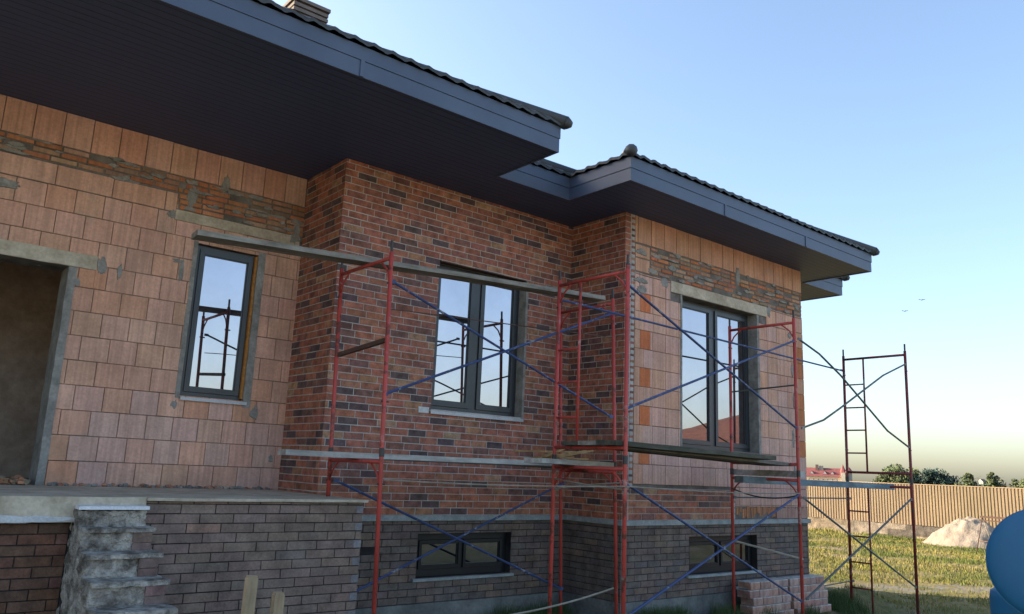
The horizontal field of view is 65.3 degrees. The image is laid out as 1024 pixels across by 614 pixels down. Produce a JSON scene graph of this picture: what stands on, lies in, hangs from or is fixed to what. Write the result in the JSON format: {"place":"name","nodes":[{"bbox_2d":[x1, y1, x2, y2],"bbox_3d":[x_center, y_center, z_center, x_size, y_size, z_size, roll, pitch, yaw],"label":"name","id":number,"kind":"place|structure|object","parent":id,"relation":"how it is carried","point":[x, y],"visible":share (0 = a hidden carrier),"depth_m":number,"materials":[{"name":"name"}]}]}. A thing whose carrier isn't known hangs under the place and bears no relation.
{"place":"outdoors","nodes":[
{"label":"outdoors","id":0,"kind":"place"},
{"bbox_2d":[273,0,1023,487],"label":"sky","id":1,"kind":"structure","parent":0,"point":[895,127],"materials":[{"name":"blue"}]},
{"bbox_2d":[808,527,993,613],"bbox_3d":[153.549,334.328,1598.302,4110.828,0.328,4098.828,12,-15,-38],"label":"ground","id":2,"kind":"structure","parent":0,"point":[942,587],"depth_m":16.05,"materials":[{"name":"green plant"}]},
{"bbox_2d":[58,509,178,613],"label":"stairs","id":3,"kind":"structure","parent":2,"relation":"on","point":[111,564],"depth_m":5.77,"materials":[{"name":"stone"}]},
{"bbox_2d":[75,505,149,509],"bbox_3d":[-3.070,1.543,6.149,0.500,0.026,0.135,12,-15,-38],"label":"foam board","id":4,"kind":"object","parent":3,"relation":"on","point":[111,507],"visible":1,"depth_m":6.10,"materials":[{"name":"white plastic"}]},
{"bbox_2d":[0,484,368,613],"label":"terrace","id":5,"kind":"structure","parent":2,"relation":"on","point":[215,547],"depth_m":6.73,"materials":[{"name":"brick"}]},
{"bbox_2d":[0,475,30,484],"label":"brick rubble","id":6,"kind":"object","parent":5,"relation":"on","point":[17,479],"visible":0.99,"depth_m":7.63,"materials":[{"name":"brick"}]},
{"bbox_2d":[47,482,272,489],"bbox_3d":[-3.623,1.903,8.452,2.303,0.056,0.142,12,-15,-38],"label":"rubble","id":7,"kind":"object","parent":5,"relation":"on","point":[150,486],"visible":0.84,"depth_m":8.36,"materials":[{"name":"stone"}]},
{"bbox_2d":[241,575,257,613],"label":"wooden stake","id":8,"kind":"object","parent":2,"relation":"on","point":[249,594],"visible":1,"depth_m":3.92,"materials":[{"name":"beige wood"}]},
{"bbox_2d":[270,591,284,613],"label":"wooden stake","id":9,"kind":"object","parent":2,"relation":"on","point":[277,602],"visible":1,"depth_m":4.00,"materials":[{"name":"beige wood"}]},
{"bbox_2d":[0,0,879,613],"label":"brick house","id":10,"kind":"structure","parent":2,"relation":"on","point":[146,338],"depth_m":9.37,"materials":[{"name":"brick"}]},
{"bbox_2d":[326,240,617,613],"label":"scaffold","id":11,"kind":"object","parent":2,"relation":"on","point":[384,401],"visible":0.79,"depth_m":8.33,"materials":[{"name":"red metal"}]},
{"bbox_2d":[191,229,605,301],"bbox_3d":[-0.868,-0.375,8.574,4.900,0.252,0.203,11,-14,-35],"label":"plank","id":12,"kind":"object","parent":11,"relation":"on","point":[245,242],"visible":0.93,"depth_m":8.15,"materials":[{"name":"grey wood"}]},
{"bbox_2d":[277,449,578,465],"bbox_3d":[-0.698,1.575,8.266,3.459,0.071,0.224,10,-14,-34],"label":"plank","id":13,"kind":"object","parent":11,"relation":"on","point":[292,452],"visible":0.8,"depth_m":7.87,"materials":[{"name":"grey wood"}]},
{"bbox_2d":[528,453,568,457],"bbox_3d":[0.395,1.716,9.185,0.527,0.098,0.040,5,-12,-14],"label":"wood offcut","id":14,"kind":"object","parent":13,"relation":"on","point":[542,456],"visible":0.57,"depth_m":9.15,"materials":[{"name":"brown wood"}]},
{"bbox_2d":[549,450,593,458],"bbox_3d":[0.599,1.712,9.179,0.771,0.174,0.040,8,-13,-25],"label":"wood offcut","id":15,"kind":"object","parent":13,"relation":"on","point":[574,453],"visible":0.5,"depth_m":9.23,"materials":[{"name":"brown wood"}]},
{"bbox_2d":[557,457,588,459],"bbox_3d":[0.711,1.763,9.294,0.040,0.023,0.689,-5,-14,34],"label":"wood offcut","id":16,"kind":"object","parent":13,"relation":"on","point":[572,458],"visible":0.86,"depth_m":9.24,"materials":[{"name":"brown wood"}]},
{"bbox_2d":[348,458,551,467],"bbox_3d":[-0.390,1.746,8.978,3.103,0.055,0.204,11,-14,-36],"label":"plank","id":17,"kind":"object","parent":11,"relation":"on","point":[462,463],"visible":0.26,"depth_m":8.76,"materials":[{"name":"grey wood"}]},
{"bbox_2d":[357,587,891,613],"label":"weeds","id":18,"kind":"object","parent":2,"relation":"on","point":[845,603],"visible":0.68,"depth_m":10.71,"materials":[{"name":"green plant"}]},
{"bbox_2d":[547,254,842,613],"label":"scaffold","id":19,"kind":"object","parent":2,"relation":"on","point":[627,287],"visible":0.93,"depth_m":8.52,"materials":[{"name":"red metal"}]},
{"bbox_2d":[513,587,613,613],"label":"hose","id":20,"kind":"object","parent":19,"relation":"hanging from","point":[567,602],"visible":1,"depth_m":7.08,"materials":[{"name":"rubber"}]},
{"bbox_2d":[524,458,613,466],"bbox_3d":[0.611,1.615,8.288,0.242,0.055,1.214,-8,-15,41],"label":"plank","id":21,"kind":"object","parent":19,"relation":"on","point":[561,462],"visible":0.9,"depth_m":8.07,"materials":[{"name":"grey wood"}]},
{"bbox_2d":[553,478,622,489],"bbox_3d":[0.749,1.781,7.962,0.048,0.126,0.952,12,-15,-39],"label":"cord","id":22,"kind":"object","parent":19,"relation":"attached to","point":[584,484],"visible":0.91,"depth_m":7.92,"materials":[{"name":"black rubber"}]},
{"bbox_2d":[384,479,800,493],"bbox_3d":[1.471,1.886,8.302,5.628,0.052,0.915,9,-13,-30],"label":"cord","id":23,"kind":"object","parent":19,"relation":"attached to","point":[579,486],"visible":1,"depth_m":7.48,"materials":[{"name":"black rubber"}]},
{"bbox_2d":[561,441,772,465],"bbox_3d":[2.029,1.751,9.441,3.936,0.119,0.254,13,-15,-41],"label":"plank","id":24,"kind":"object","parent":19,"relation":"on","point":[571,443],"visible":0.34,"depth_m":9.26,"materials":[{"name":"wood"}]},
{"bbox_2d":[578,441,788,465],"bbox_3d":[2.189,1.710,9.213,3.946,0.119,0.253,13,-15,-41],"label":"plank","id":25,"kind":"object","parent":19,"relation":"on","point":[763,462],"visible":0.62,"depth_m":9.18,"materials":[{"name":"wood"}]},
{"bbox_2d":[596,440,775,459],"bbox_3d":[2.004,1.573,8.711,3.058,0.075,0.252,13,-16,-42],"label":"plank","id":26,"kind":"object","parent":19,"relation":"on","point":[660,447],"visible":0.99,"depth_m":8.42,"materials":[{"name":"grey wood"}]},
{"bbox_2d":[732,488,795,498],"bbox_3d":[3.315,2.452,10.481,0.018,0.116,0.985,13,-15,-41],"label":"cable","id":27,"kind":"object","parent":19,"relation":"hanging from","point":[765,497],"visible":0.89,"depth_m":10.44,"materials":[{"name":"black rubber"}]},
{"bbox_2d":[735,541,802,558],"bbox_3d":[3.305,3.145,10.355,0.028,0.158,1.024,12,-15,-38],"label":"plastic pipe","id":28,"kind":"object","parent":19,"relation":"attached to","point":[770,550],"visible":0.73,"depth_m":10.34,"materials":[{"name":"grey plastic"}]},
{"bbox_2d":[734,476,894,489],"bbox_3d":[4.376,2.496,11.300,3.608,0.102,0.145,11,-14,-35],"label":"plank","id":29,"kind":"object","parent":19,"relation":"on","point":[763,480],"visible":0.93,"depth_m":11.16,"materials":[{"name":"grey wood"}]},
{"bbox_2d":[734,469,804,477],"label":"plank","id":30,"kind":"object","parent":29,"relation":"on","point":[778,473],"visible":0.97,"depth_m":10.57,"materials":[{"name":"grey wood"}]},
{"bbox_2d":[784,609,793,613],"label":"facing brick","id":31,"kind":"object","parent":2,"relation":"on","point":[790,611],"visible":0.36,"depth_m":11.20,"materials":[{"name":"brick"}]},
{"bbox_2d":[782,602,790,610],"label":"facing brick","id":32,"kind":"object","parent":31,"relation":"on","point":[786,605],"visible":0.36,"depth_m":11.19,"materials":[{"name":"brick"}]},
{"bbox_2d":[782,594,790,602],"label":"facing brick","id":33,"kind":"object","parent":32,"relation":"on","point":[786,598],"visible":0.29,"depth_m":11.21,"materials":[{"name":"brick"}]},
{"bbox_2d":[778,587,787,594],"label":"facing brick","id":34,"kind":"object","parent":33,"relation":"on","point":[781,591],"visible":0.36,"depth_m":11.19,"materials":[{"name":"brick"}]},
{"bbox_2d":[770,577,787,586],"bbox_3d":[3.765,3.902,11.324,0.222,0.098,0.202,12,-15,-38],"label":"facing brick","id":35,"kind":"object","parent":34,"relation":"on","point":[783,582],"visible":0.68,"depth_m":11.26,"materials":[{"name":"brick"}]},
{"bbox_2d":[791,608,805,613],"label":"facing brick","id":36,"kind":"object","parent":2,"relation":"on","point":[798,610],"visible":0.28,"depth_m":11.36,"materials":[{"name":"brick"}]},
{"bbox_2d":[790,601,800,608],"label":"facing brick","id":37,"kind":"object","parent":36,"relation":"on","point":[795,604],"visible":0.39,"depth_m":11.34,"materials":[{"name":"brick"}]},
{"bbox_2d":[791,593,800,600],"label":"facing brick","id":38,"kind":"object","parent":37,"relation":"on","point":[798,595],"visible":0.29,"depth_m":11.38,"materials":[{"name":"brick"}]},
{"bbox_2d":[787,586,798,593],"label":"facing brick","id":39,"kind":"object","parent":38,"relation":"on","point":[793,589],"visible":0.43,"depth_m":11.37,"materials":[{"name":"brick"}]},
{"bbox_2d":[778,576,798,585],"bbox_3d":[3.974,3.945,11.489,0.222,0.098,0.202,12,-15,-38],"label":"facing brick","id":40,"kind":"object","parent":39,"relation":"on","point":[792,581],"visible":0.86,"depth_m":11.42,"materials":[{"name":"brick"}]},
{"bbox_2d":[816,605,823,612],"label":"facing brick","id":41,"kind":"object","parent":2,"relation":"on","point":[822,610],"visible":0.21,"depth_m":11.72,"materials":[{"name":"brick"}]},
{"bbox_2d":[811,598,819,605],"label":"facing brick","id":42,"kind":"object","parent":41,"relation":"on","point":[815,600],"visible":0.36,"depth_m":11.66,"materials":[{"name":"brick"}]},
{"bbox_2d":[811,591,818,598],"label":"facing brick","id":43,"kind":"object","parent":42,"relation":"on","point":[815,595],"visible":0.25,"depth_m":11.70,"materials":[{"name":"brick"}]},
{"bbox_2d":[807,584,815,591],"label":"facing brick","id":44,"kind":"object","parent":43,"relation":"on","point":[811,587],"visible":0.39,"depth_m":11.66,"materials":[{"name":"brick"}]},
{"bbox_2d":[796,575,815,583],"bbox_3d":[4.327,4.018,11.774,0.222,0.098,0.202,11,-15,-37],"label":"facing brick","id":45,"kind":"object","parent":44,"relation":"on","point":[811,579],"visible":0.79,"depth_m":11.72,"materials":[{"name":"brick"}]},
{"bbox_2d":[733,337,919,613],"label":"scaffold","id":46,"kind":"object","parent":2,"relation":"on","point":[848,498],"visible":0.96,"depth_m":12.12,"materials":[{"name":"red metal"}]},
{"bbox_2d":[823,604,830,611],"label":"facing brick","id":47,"kind":"object","parent":2,"relation":"on","point":[827,607],"visible":0.39,"depth_m":11.83,"materials":[{"name":"brick"}]},
{"bbox_2d":[820,597,827,604],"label":"facing brick","id":48,"kind":"object","parent":47,"relation":"on","point":[824,600],"visible":0.39,"depth_m":11.81,"materials":[{"name":"brick"}]},
{"bbox_2d":[819,590,827,597],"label":"facing brick","id":49,"kind":"object","parent":48,"relation":"on","point":[823,593],"visible":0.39,"depth_m":11.83,"materials":[{"name":"brick"}]},
{"bbox_2d":[816,583,823,590],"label":"facing brick","id":50,"kind":"object","parent":49,"relation":"on","point":[821,587],"visible":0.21,"depth_m":11.82,"materials":[{"name":"brick"}]},
{"bbox_2d":[807,574,823,583],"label":"facing brick","id":51,"kind":"object","parent":50,"relation":"on","point":[819,578],"visible":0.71,"depth_m":11.86,"materials":[{"name":"brick"}]},
{"bbox_2d":[806,464,851,480],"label":"mansion","id":52,"kind":"structure","parent":2,"relation":"on","point":[822,473],"depth_m":457.62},
{"bbox_2d":[872,475,885,482],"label":"tree","id":53,"kind":"object","parent":2,"relation":"on","point":[876,479],"visible":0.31,"depth_m":267.60,"materials":[{"name":"green plant"}]},
{"bbox_2d":[878,463,921,483],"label":"tree","id":54,"kind":"object","parent":2,"relation":"on","point":[890,479],"visible":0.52,"depth_m":263.01,"materials":[{"name":"green plant"}]},
{"bbox_2d":[806,480,1023,538],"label":"fence","id":55,"kind":"object","parent":2,"relation":"on","point":[937,507],"visible":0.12,"depth_m":31.19,"materials":[{"name":"metal"}]},
{"bbox_2d":[913,468,950,484],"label":"tree","id":56,"kind":"object","parent":2,"relation":"on","point":[930,476],"visible":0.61,"depth_m":258.53,"materials":[{"name":"green plant"}]},
{"bbox_2d":[933,475,960,485],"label":"tree","id":57,"kind":"object","parent":2,"relation":"on","point":[950,481],"visible":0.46,"depth_m":257.24,"materials":[{"name":"green plant"}]},
{"bbox_2d":[923,516,994,548],"bbox_3d":[16.007,7.860,27.922,2.700,1.042,3.238,12,-15,-38],"label":"sand pile","id":58,"kind":"object","parent":2,"relation":"on","point":[960,532],"visible":0.81,"depth_m":27.41,"materials":[{"name":"beige sand"}]},
{"bbox_2d":[954,472,977,486],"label":"tree","id":59,"kind":"object","parent":2,"relation":"on","point":[967,479],"visible":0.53,"depth_m":238.00,"materials":[{"name":"green plant"}]},
{"bbox_2d":[977,479,985,485],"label":"outbuilding","id":60,"kind":"structure","parent":2,"relation":"on","point":[981,481],"depth_m":236.72,"materials":[{"name":"white"}]},
{"bbox_2d":[976,516,1005,552],"bbox_3d":[14.805,7.002,24.390,0.525,1.159,1.089,12,-15,-38],"label":"trestle","id":61,"kind":"object","parent":2,"relation":"on","point":[981,517],"visible":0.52,"depth_m":24.60,"materials":[{"name":"wood"}]},
{"bbox_2d":[976,472,1008,487],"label":"tree","id":62,"kind":"object","parent":2,"relation":"on","point":[991,480],"visible":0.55,"depth_m":235.33,"materials":[{"name":"green plant"}]},
{"bbox_2d":[985,510,1023,613],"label":"mixing drum","id":63,"kind":"object","parent":2,"relation":"on","point":[1004,556],"visible":1,"depth_m":4.30,"materials":[{"name":"blue paint"}]},
{"bbox_2d":[1005,478,1023,488],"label":"tree","id":64,"kind":"object","parent":2,"relation":"on","point":[1015,483],"visible":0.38,"depth_m":231.07,"materials":[{"name":"green plant"}]},
{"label":"facing brick","id":65,"kind":"object","parent":2,"relation":"on","visible":0},
{"bbox_2d":[740,604,762,613],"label":"facing brick","id":66,"kind":"object","parent":65,"relation":"on","point":[755,609],"visible":0.7,"depth_m":10.75,"materials":[{"name":"brick"}]},
{"bbox_2d":[741,597,762,605],"bbox_3d":[3.267,3.996,10.868,0.222,0.098,0.202,12,-15,-38],"label":"facing brick","id":67,"kind":"object","parent":66,"relation":"on","point":[753,601],"visible":0.71,"depth_m":10.79,"materials":[{"name":"brick"}]},
{"bbox_2d":[737,589,759,598],"bbox_3d":[3.212,3.888,10.851,0.222,0.098,0.202,12,-15,-38],"label":"facing brick","id":68,"kind":"object","parent":67,"relation":"on","point":[745,593],"visible":0.79,"depth_m":10.78,"materials":[{"name":"brick"}]},
{"bbox_2d":[738,580,759,589],"bbox_3d":[3.235,3.792,10.895,0.222,0.098,0.202,12,-15,-38],"label":"facing brick","id":69,"kind":"object","parent":68,"relation":"on","point":[751,585],"visible":0.96,"depth_m":10.83,"materials":[{"name":"brick"}]},
{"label":"facing brick","id":70,"kind":"object","parent":2,"relation":"on","visible":0},
{"bbox_2d":[761,604,771,612],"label":"facing brick","id":71,"kind":"object","parent":70,"relation":"on","point":[766,606],"visible":0.36,"depth_m":10.90,"materials":[{"name":"brick"}]},
{"bbox_2d":[763,596,772,604],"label":"facing brick","id":72,"kind":"object","parent":71,"relation":"on","point":[767,600],"visible":0.39,"depth_m":10.93,"materials":[{"name":"brick"}]},
{"bbox_2d":[758,589,769,597],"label":"facing brick","id":73,"kind":"object","parent":72,"relation":"on","point":[764,592],"visible":0.46,"depth_m":10.91,"materials":[{"name":"brick"}]},
{"bbox_2d":[752,579,769,588],"bbox_3d":[3.415,3.828,11.034,0.222,0.098,0.202,12,-15,-38],"label":"facing brick","id":74,"kind":"object","parent":73,"relation":"on","point":[764,584],"visible":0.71,"depth_m":10.97,"materials":[{"name":"brick"}]},
{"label":"facing brick","id":75,"kind":"object","parent":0,"visible":0},
{"bbox_2d":[772,603,781,611],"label":"facing brick","id":76,"kind":"object","parent":75,"relation":"on","point":[779,606],"visible":0.29,"depth_m":11.04,"materials":[{"name":"brick"}]},
{"bbox_2d":[773,595,781,603],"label":"facing brick","id":77,"kind":"object","parent":76,"relation":"on","point":[777,599],"visible":0.39,"depth_m":11.08,"materials":[{"name":"brick"}]},
{"bbox_2d":[768,588,778,595],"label":"facing brick","id":78,"kind":"object","parent":77,"relation":"on","point":[773,591],"visible":0.39,"depth_m":11.06,"materials":[{"name":"brick"}]},
{"bbox_2d":[761,578,778,587],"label":"facing brick","id":79,"kind":"object","parent":78,"relation":"on","point":[772,585],"visible":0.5,"depth_m":11.11,"materials":[{"name":"brick"}]},
{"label":"facing brick","id":80,"kind":"object","parent":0,"visible":0},
{"bbox_2d":[804,599,810,607],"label":"facing brick","id":81,"kind":"object","parent":80,"relation":"on","point":[808,602],"visible":0.18,"depth_m":11.53,"materials":[{"name":"brick"}]},
{"bbox_2d":[804,592,810,599],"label":"facing brick","id":82,"kind":"object","parent":81,"relation":"on","point":[806,594],"visible":0.14,"depth_m":11.54,"materials":[{"name":"brick"}]},
{"bbox_2d":[797,585,806,592],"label":"facing brick","id":83,"kind":"object","parent":82,"relation":"on","point":[805,588],"visible":0.29,"depth_m":11.55,"materials":[{"name":"brick"}]},
{"bbox_2d":[787,576,807,584],"bbox_3d":[4.151,3.981,11.631,0.222,0.098,0.202,12,-15,-38],"label":"facing brick","id":84,"kind":"object","parent":83,"relation":"on","point":[805,581],"visible":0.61,"depth_m":11.60,"materials":[{"name":"brick"}]},
{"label":"wood offcut","id":85,"kind":"object","parent":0,"visible":0},
{"bbox_2d":[513,450,575,452],"bbox_3d":[0.382,1.679,9.289,0.760,0.038,0.040,6,-12,-18],"label":"wood offcut","id":86,"kind":"object","parent":85,"relation":"on","point":[541,451],"visible":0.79,"depth_m":9.23,"materials":[{"name":"brown wood"}]},
{"bbox_2d":[543,449,563,456],"bbox_3d":[0.527,1.646,9.151,0.040,0.172,0.760,-3,-13,27],"label":"wood offcut","id":87,"kind":"object","parent":86,"relation":"on","point":[550,453],"visible":0.57,"depth_m":8.94,"materials":[{"name":"brown wood"}]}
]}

